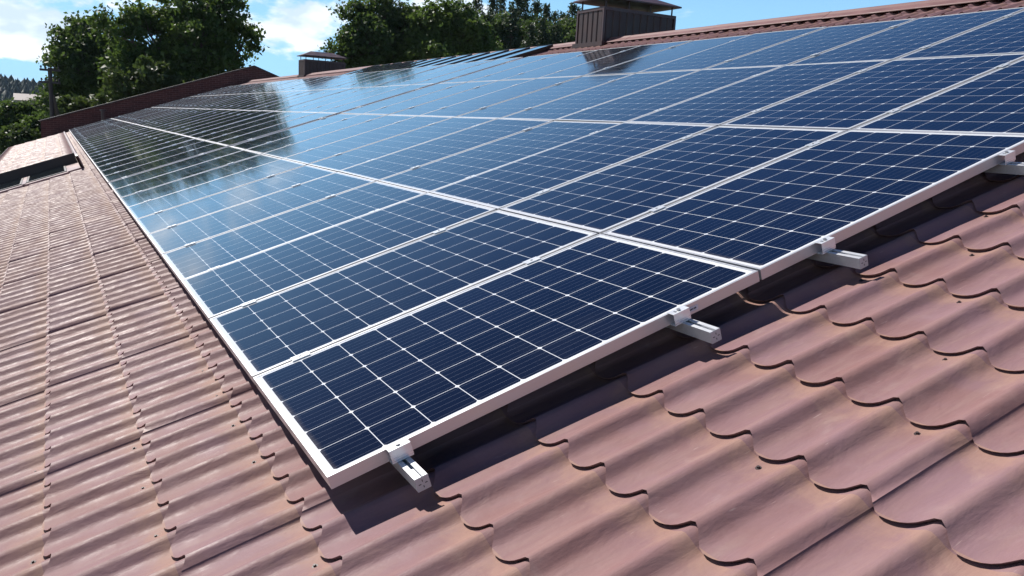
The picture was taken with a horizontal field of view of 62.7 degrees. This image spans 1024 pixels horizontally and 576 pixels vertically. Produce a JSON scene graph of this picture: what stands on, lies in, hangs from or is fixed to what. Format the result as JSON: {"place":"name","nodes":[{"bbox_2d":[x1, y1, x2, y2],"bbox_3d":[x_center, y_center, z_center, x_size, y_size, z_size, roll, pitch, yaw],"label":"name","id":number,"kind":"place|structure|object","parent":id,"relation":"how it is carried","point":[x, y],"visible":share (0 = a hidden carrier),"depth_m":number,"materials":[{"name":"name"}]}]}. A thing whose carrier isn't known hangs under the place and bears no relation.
{"place":"outdoors","nodes":[
{"label":"outdoors","id":0,"kind":"place"},
{"bbox_2d":[0,0,924,82],"label":"sky","id":1,"kind":"structure","parent":0,"point":[293,28],"materials":[{"name":"blue"}]},
{"bbox_3d":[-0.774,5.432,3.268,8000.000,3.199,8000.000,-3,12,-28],"label":"ground","id":2,"kind":"structure","parent":0,"visible":0},
{"bbox_2d":[0,122,40,152],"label":"broadleaf tree","id":3,"kind":"object","parent":2,"relation":"on","point":[11,135],"visible":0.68,"depth_m":40.72,"materials":[{"name":"green plant"}]},
{"bbox_2d":[0,97,43,154],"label":"broadleaf tree","id":4,"kind":"object","parent":2,"relation":"on","point":[11,111],"visible":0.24,"depth_m":48.06,"materials":[{"name":"green plant"}]},
{"bbox_2d":[0,74,47,101],"bbox_3d":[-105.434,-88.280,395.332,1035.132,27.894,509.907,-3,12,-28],"label":"forest","id":5,"kind":"object","parent":2,"relation":"on","point":[9,86],"visible":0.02,"depth_m":458.56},
{"bbox_2d":[14,110,54,138],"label":"broadleaf tree","id":6,"kind":"object","parent":2,"relation":"on","point":[31,121],"visible":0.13,"depth_m":42.58,"materials":[{"name":"green plant"}]},
{"bbox_2d":[39,65,60,116],"bbox_3d":[-21.255,-6.399,40.065,1.856,8.034,0.256,-5,13,-37],"label":"utility pole","id":7,"kind":"object","parent":2,"relation":"on","point":[53,107],"visible":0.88,"depth_m":39.18,"materials":[{"name":"brown wood"}]},
{"bbox_2d":[29,10,128,114],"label":"broadleaf tree","id":8,"kind":"object","parent":2,"relation":"on","point":[75,52],"visible":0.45,"depth_m":45.73,"materials":[{"name":"green plant"}]},
{"bbox_2d":[55,54,201,114],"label":"broadleaf tree","id":9,"kind":"object","parent":2,"relation":"on","point":[145,77],"visible":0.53,"depth_m":41.05,"materials":[{"name":"green plant"}]},
{"bbox_2d":[38,65,278,137],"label":"brick gable","id":10,"kind":"structure","parent":2,"relation":"on","point":[55,125],"depth_m":36.65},
{"bbox_2d":[84,0,269,92],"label":"broadleaf tree","id":11,"kind":"object","parent":2,"relation":"on","point":[202,39],"visible":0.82,"depth_m":43.81,"materials":[{"name":"green plant"}]},
{"bbox_2d":[318,0,423,68],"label":"broadleaf tree","id":12,"kind":"object","parent":2,"relation":"on","point":[368,36],"visible":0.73,"depth_m":51.07,"materials":[{"name":"green plant"}]},
{"bbox_2d":[390,0,504,62],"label":"broadleaf tree","id":13,"kind":"object","parent":2,"relation":"on","point":[451,29],"visible":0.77,"depth_m":51.36,"materials":[{"name":"green plant"}]},
{"bbox_2d":[499,5,522,49],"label":"pine tree","id":14,"kind":"object","parent":2,"relation":"on","point":[511,22],"visible":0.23,"depth_m":63.03,"materials":[{"name":"green plant"}]},
{"bbox_2d":[0,0,1023,575],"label":"building","id":15,"kind":"structure","parent":2,"relation":"on","point":[806,416],"depth_m":2.57,"materials":[{"name":"tile"}]},
{"bbox_2d":[0,177,23,193],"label":"roof window","id":16,"kind":"structure","parent":15,"relation":"in","point":[15,184],"depth_m":15.58,"materials":[{"name":"white glass"}]},
{"bbox_2d":[25,166,68,186],"bbox_3d":[-8.864,-2.142,16.039,0.750,0.066,1.790,-23,21,-23],"label":"roof window","id":17,"kind":"structure","parent":15,"relation":"in","point":[60,171],"depth_m":15.74,"materials":[{"name":"white glass"}]},
{"bbox_2d":[122,177,431,491],"bbox_3d":[-2.695,-0.435,6.741,0.090,0.135,10.323,-23,21,-23],"label":"mounting rail","id":18,"kind":"object","parent":15,"relation":"on","point":[412,472],"visible":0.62,"depth_m":2.40,"materials":[{"name":"metal"}]},
{"bbox_2d":[109,146,243,190],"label":"solar panel","id":19,"kind":"object","parent":18,"relation":"attached to","point":[166,169],"visible":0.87,"depth_m":10.89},
{"bbox_2d":[114,150,260,200],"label":"solar panel","id":20,"kind":"object","parent":18,"relation":"on","point":[147,184],"visible":0.87,"depth_m":10.01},
{"bbox_2d":[120,154,279,209],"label":"solar panel","id":21,"kind":"object","parent":18,"relation":"on","point":[185,183],"visible":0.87,"depth_m":9.16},
{"bbox_2d":[127,159,305,222],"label":"solar panel","id":22,"kind":"object","parent":18,"relation":"on","point":[191,194],"visible":0.87,"depth_m":8.26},
{"bbox_2d":[162,181,425,284],"bbox_3d":[-1.488,-0.413,5.700,1.629,0.042,0.992,-23,21,-23],"label":"solar panel","id":23,"kind":"object","parent":18,"relation":"on","point":[191,260],"visible":0.87,"depth_m":5.64,"materials":[{"name":"glass"}]},
{"bbox_2d":[181,192,495,324],"bbox_3d":[-1.010,-0.226,4.828,1.629,0.040,0.992,-23,21,-23],"label":"solar panel","id":24,"kind":"object","parent":18,"relation":"attached to","point":[226,288],"visible":0.87,"depth_m":4.75,"materials":[{"name":"glass"}]},
{"bbox_2d":[210,210,597,384],"bbox_3d":[-0.531,-0.032,3.958,1.629,0.040,0.992,-23,21,-23],"label":"solar panel","id":25,"kind":"object","parent":18,"relation":"on","point":[266,334],"visible":0.87,"depth_m":3.87,"materials":[{"name":"glass"}]},
{"bbox_2d":[253,234,759,488],"bbox_3d":[-0.052,0.158,3.086,1.629,0.040,0.994,-23,21,-23],"label":"solar panel","id":26,"kind":"object","parent":18,"relation":"attached to","point":[348,409],"visible":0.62,"depth_m":2.94,"materials":[{"name":"glass"}]},
{"bbox_2d":[204,153,721,343],"bbox_3d":[-1.793,-0.816,7.149,0.100,0.135,10.329,-23,21,-23],"label":"mounting rail","id":27,"kind":"object","parent":15,"relation":"on","point":[685,323],"visible":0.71,"depth_m":2.80,"materials":[{"name":"metal"}]},
{"bbox_2d":[136,165,335,237],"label":"solar panel","id":28,"kind":"object","parent":27,"relation":"on","point":[177,215],"visible":0.87,"depth_m":7.40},
{"bbox_2d":[147,172,374,257],"bbox_3d":[-1.967,-0.604,6.571,1.629,0.041,0.992,-23,21,-23],"label":"solar panel","id":29,"kind":"object","parent":27,"relation":"on","point":[175,237],"visible":0.87,"depth_m":6.51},
{"bbox_2d":[454,50,508,63],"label":"collector panel","id":30,"kind":"object","parent":15,"relation":"on","point":[484,56],"visible":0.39,"depth_m":16.53,"materials":[{"name":"blue glass"}]},
{"bbox_2d":[473,47,529,61],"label":"collector panel","id":31,"kind":"object","parent":15,"relation":"on","point":[504,54],"visible":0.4,"depth_m":15.81,"materials":[{"name":"blue glass"}]},
{"bbox_2d":[493,44,552,59],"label":"collector panel","id":32,"kind":"object","parent":15,"relation":"on","point":[531,51],"visible":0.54,"depth_m":15.05,"materials":[{"name":"blue glass"}]},
{"bbox_2d":[250,139,867,268],"bbox_3d":[-1.207,-1.064,7.414,0.102,0.135,10.335,-23,21,-23],"label":"mounting rail","id":33,"kind":"object","parent":15,"relation":"on","point":[829,253],"visible":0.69,"depth_m":3.07,"materials":[{"name":"metal"}]},
{"bbox_2d":[232,114,360,149],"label":"solar panel","id":34,"kind":"object","parent":33,"relation":"on","point":[290,132],"visible":0.72,"depth_m":11.54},
{"bbox_2d":[246,114,385,153],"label":"solar panel","id":35,"kind":"object","parent":33,"relation":"on","point":[310,134],"visible":0.72,"depth_m":10.66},
{"bbox_2d":[263,115,415,158],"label":"solar panel","id":36,"kind":"object","parent":33,"relation":"on","point":[326,139],"visible":0.74,"depth_m":9.79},
{"bbox_2d":[283,116,452,164],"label":"solar panel","id":37,"kind":"object","parent":33,"relation":"on","point":[356,141],"visible":0.74,"depth_m":8.90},
{"bbox_2d":[308,117,497,171],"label":"solar panel","id":38,"kind":"object","parent":33,"relation":"on","point":[363,154],"visible":0.74,"depth_m":8.03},
{"bbox_2d":[339,118,552,180],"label":"solar panel","id":39,"kind":"object","parent":33,"relation":"on","point":[389,165],"visible":0.74,"depth_m":7.15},
{"bbox_2d":[378,121,619,192],"bbox_3d":[-0.096,-1.003,6.336,1.629,0.041,0.992,-23,21,-23],"label":"solar panel","id":40,"kind":"object","parent":33,"relation":"on","point":[437,174],"visible":0.72,"depth_m":6.29,"materials":[{"name":"glass"}]},
{"bbox_2d":[429,122,716,209],"bbox_3d":[0.381,-0.817,5.463,1.629,0.040,0.992,-23,21,-23],"label":"solar panel","id":41,"kind":"object","parent":33,"relation":"on","point":[497,188],"visible":0.74,"depth_m":5.39,"materials":[{"name":"glass"}]},
{"bbox_2d":[500,126,846,233],"bbox_3d":[0.861,-0.623,4.593,1.629,0.041,0.992,-23,21,-23],"label":"solar panel","id":42,"kind":"object","parent":33,"relation":"on","point":[609,198],"visible":0.74,"depth_m":4.51,"materials":[{"name":"glass"}]},
{"bbox_2d":[602,130,1023,279],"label":"solar panel","id":43,"kind":"object","parent":33,"relation":"on","point":[770,219],"visible":0.88,"depth_m":3.59,"materials":[{"name":"glass"}]},
{"bbox_2d":[361,106,899,113],"bbox_3d":[0.199,-1.662,8.059,0.099,0.135,10.329,-23,21,-23],"label":"mounting rail","id":44,"kind":"object","parent":15,"relation":"on","point":[889,111],"visible":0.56,"depth_m":5.48,"materials":[{"name":"metal"}]},
{"bbox_2d":[341,82,465,113],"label":"solar panel","id":45,"kind":"object","parent":44,"relation":"on","point":[401,98],"visible":0.78,"depth_m":12.17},
{"bbox_2d":[389,79,532,115],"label":"solar panel","id":46,"kind":"object","parent":44,"relation":"on","point":[425,108],"visible":0.72,"depth_m":10.44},
{"bbox_2d":[419,76,580,116],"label":"solar panel","id":47,"kind":"object","parent":44,"relation":"on","point":[493,98],"visible":0.74,"depth_m":9.54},
{"bbox_2d":[457,73,634,117],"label":"solar panel","id":48,"kind":"object","parent":44,"relation":"on","point":[537,98],"visible":0.74,"depth_m":8.68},
{"bbox_2d":[503,70,698,120],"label":"solar panel","id":49,"kind":"object","parent":44,"relation":"on","point":[590,97],"visible":0.74,"depth_m":7.80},
{"bbox_2d":[555,65,783,122],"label":"solar panel","id":50,"kind":"object","parent":44,"relation":"attached to","point":[637,104],"visible":0.74,"depth_m":6.92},
{"bbox_2d":[627,60,890,125],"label":"solar panel","id":51,"kind":"object","parent":44,"relation":"attached to","point":[728,103],"visible":0.74,"depth_m":6.04,"materials":[{"name":"glass"}]},
{"bbox_2d":[851,58,1023,134],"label":"solar panel","id":52,"kind":"object","parent":44,"relation":"on","point":[991,102],"visible":0.69,"depth_m":4.35,"materials":[{"name":"glass"}]},
{"bbox_2d":[321,117,1023,174],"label":"mounting rail","id":53,"kind":"object","parent":15,"relation":"on","point":[1008,165],"visible":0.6,"depth_m":3.50,"materials":[{"name":"metal"}]},
{"bbox_2d":[457,45,930,77],"bbox_3d":[1.588,-2.253,8.697,0.101,0.135,10.323,-23,21,-23],"label":"mounting rail","id":54,"kind":"object","parent":15,"relation":"on","point":[732,59],"visible":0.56,"depth_m":7.00,"materials":[{"name":"metal"}]},
{"bbox_2d":[442,53,560,82],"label":"solar panel","id":55,"kind":"object","parent":54,"relation":"attached to","point":[497,69],"visible":0.74,"depth_m":12.81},
{"bbox_2d":[468,50,595,81],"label":"solar panel","id":56,"kind":"object","parent":54,"relation":"on","point":[511,72],"visible":0.74,"depth_m":11.95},
{"bbox_2d":[502,45,640,79],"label":"solar panel","id":57,"kind":"object","parent":54,"relation":"on","point":[565,64],"visible":0.74,"depth_m":11.07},
{"bbox_2d":[540,40,692,77],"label":"solar panel","id":58,"kind":"object","parent":54,"relation":"on","point":[581,70],"visible":0.74,"depth_m":10.18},
{"bbox_2d":[584,34,751,75],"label":"solar panel","id":59,"kind":"object","parent":54,"relation":"on","point":[660,57],"visible":0.72,"depth_m":9.32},
{"bbox_2d":[637,26,826,72],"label":"solar panel","id":60,"kind":"object","parent":54,"relation":"on","point":[720,54],"visible":0.74,"depth_m":8.43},
{"bbox_2d":[706,18,916,68],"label":"solar panel","id":61,"kind":"object","parent":54,"relation":"on","point":[797,49],"visible":0.74,"depth_m":7.56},
{"bbox_2d":[790,7,1023,64],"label":"solar panel","id":62,"kind":"object","parent":54,"relation":"on","point":[901,40],"visible":0.72,"depth_m":6.68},
{"bbox_2d":[894,10,1023,59],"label":"solar panel","id":63,"kind":"object","parent":54,"relation":"on","point":[1005,35],"visible":0.69,"depth_m":5.87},
{"bbox_2d":[418,64,1008,89],"bbox_3d":[1.034,-2.015,8.437,0.126,0.135,10.335,-23,21,-23],"label":"mounting rail","id":64,"kind":"object","parent":15,"relation":"on","point":[999,66],"visible":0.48,"depth_m":6.71,"materials":[{"name":"metal"}]},
{"bbox_2d":[364,80,498,114],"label":"solar panel","id":65,"kind":"object","parent":64,"relation":"attached to","point":[421,100],"visible":0.74,"depth_m":11.29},
{"bbox_2d":[720,53,1023,130],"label":"solar panel","id":66,"kind":"object","parent":64,"relation":"attached to","point":[861,98],"visible":0.75,"depth_m":5.16,"materials":[{"name":"glass"}]},
{"bbox_3d":[-10.527,-4.293,23.039,0.108,0.135,26.490,-23,21,-23],"label":"mounting rail","id":67,"kind":"object","parent":15,"relation":"attached to","visible":0},
{"bbox_2d":[83,128,155,149],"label":"solar panel","id":68,"kind":"object","parent":67,"relation":"on","point":[119,138],"visible":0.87,"depth_m":19.77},
{"bbox_2d":[84,129,161,152],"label":"solar panel","id":69,"kind":"object","parent":67,"relation":"on","point":[121,140],"visible":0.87,"depth_m":18.91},
{"bbox_2d":[86,131,165,155],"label":"solar panel","id":70,"kind":"object","parent":67,"relation":"on","point":[122,143],"visible":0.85,"depth_m":18.02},
{"bbox_2d":[88,132,170,156],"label":"solar panel","id":71,"kind":"object","parent":67,"relation":"on","point":[127,144],"visible":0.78,"depth_m":17.17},
{"bbox_2d":[92,135,186,163],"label":"solar panel","id":72,"kind":"object","parent":67,"relation":"on","point":[131,150],"visible":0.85,"depth_m":15.42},
{"bbox_2d":[94,136,194,167],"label":"solar panel","id":73,"kind":"object","parent":67,"relation":"on","point":[142,151],"visible":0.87,"depth_m":14.53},
{"bbox_2d":[97,139,203,171],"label":"solar panel","id":74,"kind":"object","parent":67,"relation":"on","point":[144,155],"visible":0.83,"depth_m":13.68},
{"bbox_2d":[104,143,227,183],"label":"solar panel","id":75,"kind":"object","parent":67,"relation":"attached to","point":[160,163],"visible":0.87,"depth_m":11.86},
{"bbox_3d":[-7.146,-5.728,24.583,0.111,0.135,26.490,-23,21,-23],"label":"mounting rail","id":76,"kind":"object","parent":15,"relation":"on","visible":0},
{"bbox_2d":[302,72,373,90],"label":"solar panel","id":77,"kind":"object","parent":76,"relation":"on","point":[338,81],"visible":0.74,"depth_m":19.95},
{"bbox_2d":[315,70,390,89],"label":"solar panel","id":78,"kind":"object","parent":76,"relation":"on","point":[350,80],"visible":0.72,"depth_m":19.06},
{"bbox_2d":[325,68,408,89],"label":"solar panel","id":79,"kind":"object","parent":76,"relation":"on","point":[365,79],"visible":0.74,"depth_m":18.18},
{"bbox_2d":[340,67,422,88],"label":"solar panel","id":80,"kind":"object","parent":76,"relation":"on","point":[380,78],"visible":0.67,"depth_m":17.36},
{"bbox_2d":[355,64,446,87],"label":"solar panel","id":81,"kind":"object","parent":76,"relation":"on","point":[399,76],"visible":0.76,"depth_m":16.41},
{"bbox_2d":[373,63,464,86],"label":"solar panel","id":82,"kind":"object","parent":76,"relation":"on","point":[390,83],"visible":0.7,"depth_m":15.61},
{"bbox_2d":[391,60,492,85],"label":"solar panel","id":83,"kind":"object","parent":76,"relation":"on","point":[440,73],"visible":0.74,"depth_m":14.69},
{"bbox_2d":[412,57,522,84],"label":"solar panel","id":84,"kind":"object","parent":76,"relation":"attached to","point":[464,72],"visible":0.72,"depth_m":13.76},
{"bbox_2d":[498,0,528,44],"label":"pine tree","id":85,"kind":"object","parent":2,"relation":"on","point":[519,4],"visible":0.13,"depth_m":67.28,"materials":[{"name":"green plant"}]},
{"bbox_2d":[519,19,538,47],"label":"pine tree","id":86,"kind":"object","parent":2,"relation":"on","point":[529,31],"visible":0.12,"depth_m":60.61,"materials":[{"name":"green plant"}]},
{"bbox_2d":[488,10,576,49],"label":"broadleaf tree","id":87,"kind":"object","parent":2,"relation":"on","point":[568,36],"visible":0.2,"depth_m":64.90,"materials":[{"name":"green plant"}]},
{"bbox_2d":[532,16,550,45],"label":"pine tree","id":88,"kind":"object","parent":2,"relation":"on","point":[542,27],"visible":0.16,"depth_m":63.19,"materials":[{"name":"green plant"}]},
{"bbox_2d":[536,3,552,24],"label":"pine tree","id":89,"kind":"object","parent":2,"relation":"on","point":[546,11],"visible":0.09,"depth_m":68.57,"materials":[{"name":"green plant"}]},
{"bbox_2d":[547,21,566,44],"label":"pine tree","id":90,"kind":"object","parent":2,"relation":"on","point":[556,34],"visible":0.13,"depth_m":62.76,"materials":[{"name":"green plant"}]},
{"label":"mounting rail","id":91,"kind":"object","parent":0,"visible":0},
{"bbox_2d":[149,109,217,127],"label":"solar panel","id":92,"kind":"object","parent":91,"relation":"on","point":[185,117],"visible":0.7,"depth_m":21.25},
{"bbox_2d":[154,109,221,128],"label":"solar panel","id":93,"kind":"object","parent":91,"relation":"on","point":[190,118],"visible":0.65,"depth_m":20.44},
{"bbox_2d":[158,110,230,129],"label":"solar panel","id":94,"kind":"object","parent":91,"relation":"on","point":[191,120],"visible":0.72,"depth_m":19.52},
{"bbox_2d":[162,110,240,131],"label":"solar panel","id":95,"kind":"object","parent":91,"relation":"on","point":[200,120],"visible":0.72,"depth_m":18.68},
{"bbox_2d":[188,111,283,138],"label":"solar panel","id":96,"kind":"object","parent":91,"relation":"on","point":[225,127],"visible":0.74,"depth_m":15.19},
{"bbox_2d":[206,112,316,142],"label":"solar panel","id":97,"kind":"object","parent":91,"relation":"on","point":[257,127],"visible":0.74,"depth_m":13.42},
{"bbox_2d":[217,113,335,146],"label":"solar panel","id":98,"kind":"object","parent":91,"relation":"on","point":[272,129],"visible":0.74,"depth_m":12.46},
{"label":"mounting rail","id":99,"kind":"object","parent":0,"visible":0},
{"bbox_2d":[168,110,248,132],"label":"solar panel","id":100,"kind":"object","parent":99,"relation":"attached to","point":[207,121],"visible":0.7,"depth_m":17.79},
{"bbox_2d":[175,111,258,134],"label":"solar panel","id":101,"kind":"object","parent":99,"relation":"attached to","point":[213,123],"visible":0.65,"depth_m":16.93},
{"bbox_2d":[180,111,272,135],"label":"solar panel","id":102,"kind":"object","parent":99,"relation":"attached to","point":[228,122],"visible":0.74,"depth_m":16.03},
{"bbox_2d":[196,112,299,140],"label":"solar panel","id":103,"kind":"object","parent":99,"relation":"attached to","point":[241,127],"visible":0.72,"depth_m":14.31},
{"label":"mounting rail","id":104,"kind":"object","parent":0,"visible":0},
{"bbox_2d":[226,91,297,109],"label":"solar panel","id":105,"kind":"object","parent":104,"relation":"on","point":[261,100],"visible":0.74,"depth_m":20.18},
{"bbox_2d":[245,90,321,110],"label":"solar panel","id":106,"kind":"object","parent":104,"relation":"on","point":[282,100],"visible":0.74,"depth_m":18.43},
{"bbox_2d":[252,89,334,110],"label":"solar panel","id":107,"kind":"object","parent":104,"relation":"on","point":[291,100],"visible":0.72,"depth_m":17.60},
{"bbox_2d":[263,88,351,110],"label":"solar panel","id":108,"kind":"object","parent":104,"relation":"on","point":[306,99],"visible":0.72,"depth_m":16.66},
{"bbox_2d":[277,87,368,111],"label":"solar panel","id":109,"kind":"object","parent":104,"relation":"on","point":[318,100],"visible":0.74,"depth_m":15.83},
{"bbox_2d":[318,84,433,114],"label":"solar panel","id":110,"kind":"object","parent":104,"relation":"on","point":[373,99],"visible":0.76,"depth_m":13.11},
{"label":"mounting rail","id":111,"kind":"object","parent":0,"visible":0},
{"bbox_2d":[235,90,310,109],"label":"solar panel","id":112,"kind":"object","parent":111,"relation":"attached to","point":[270,100],"visible":0.74,"depth_m":19.29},
{"bbox_2d":[287,86,386,111],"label":"solar panel","id":113,"kind":"object","parent":111,"relation":"on","point":[331,100],"visible":0.72,"depth_m":14.95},
{"bbox_2d":[303,85,407,112],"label":"solar panel","id":114,"kind":"object","parent":111,"relation":"attached to","point":[352,99],"visible":0.74,"depth_m":14.07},
{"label":"mounting rail","id":115,"kind":"object","parent":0,"visible":0},
{"bbox_2d":[89,133,178,160],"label":"solar panel","id":116,"kind":"object","parent":115,"relation":"on","point":[132,146],"visible":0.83,"depth_m":16.30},
{"bbox_2d":[100,141,213,176],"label":"solar panel","id":117,"kind":"object","parent":115,"relation":"on","point":[152,158],"visible":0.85,"depth_m":12.81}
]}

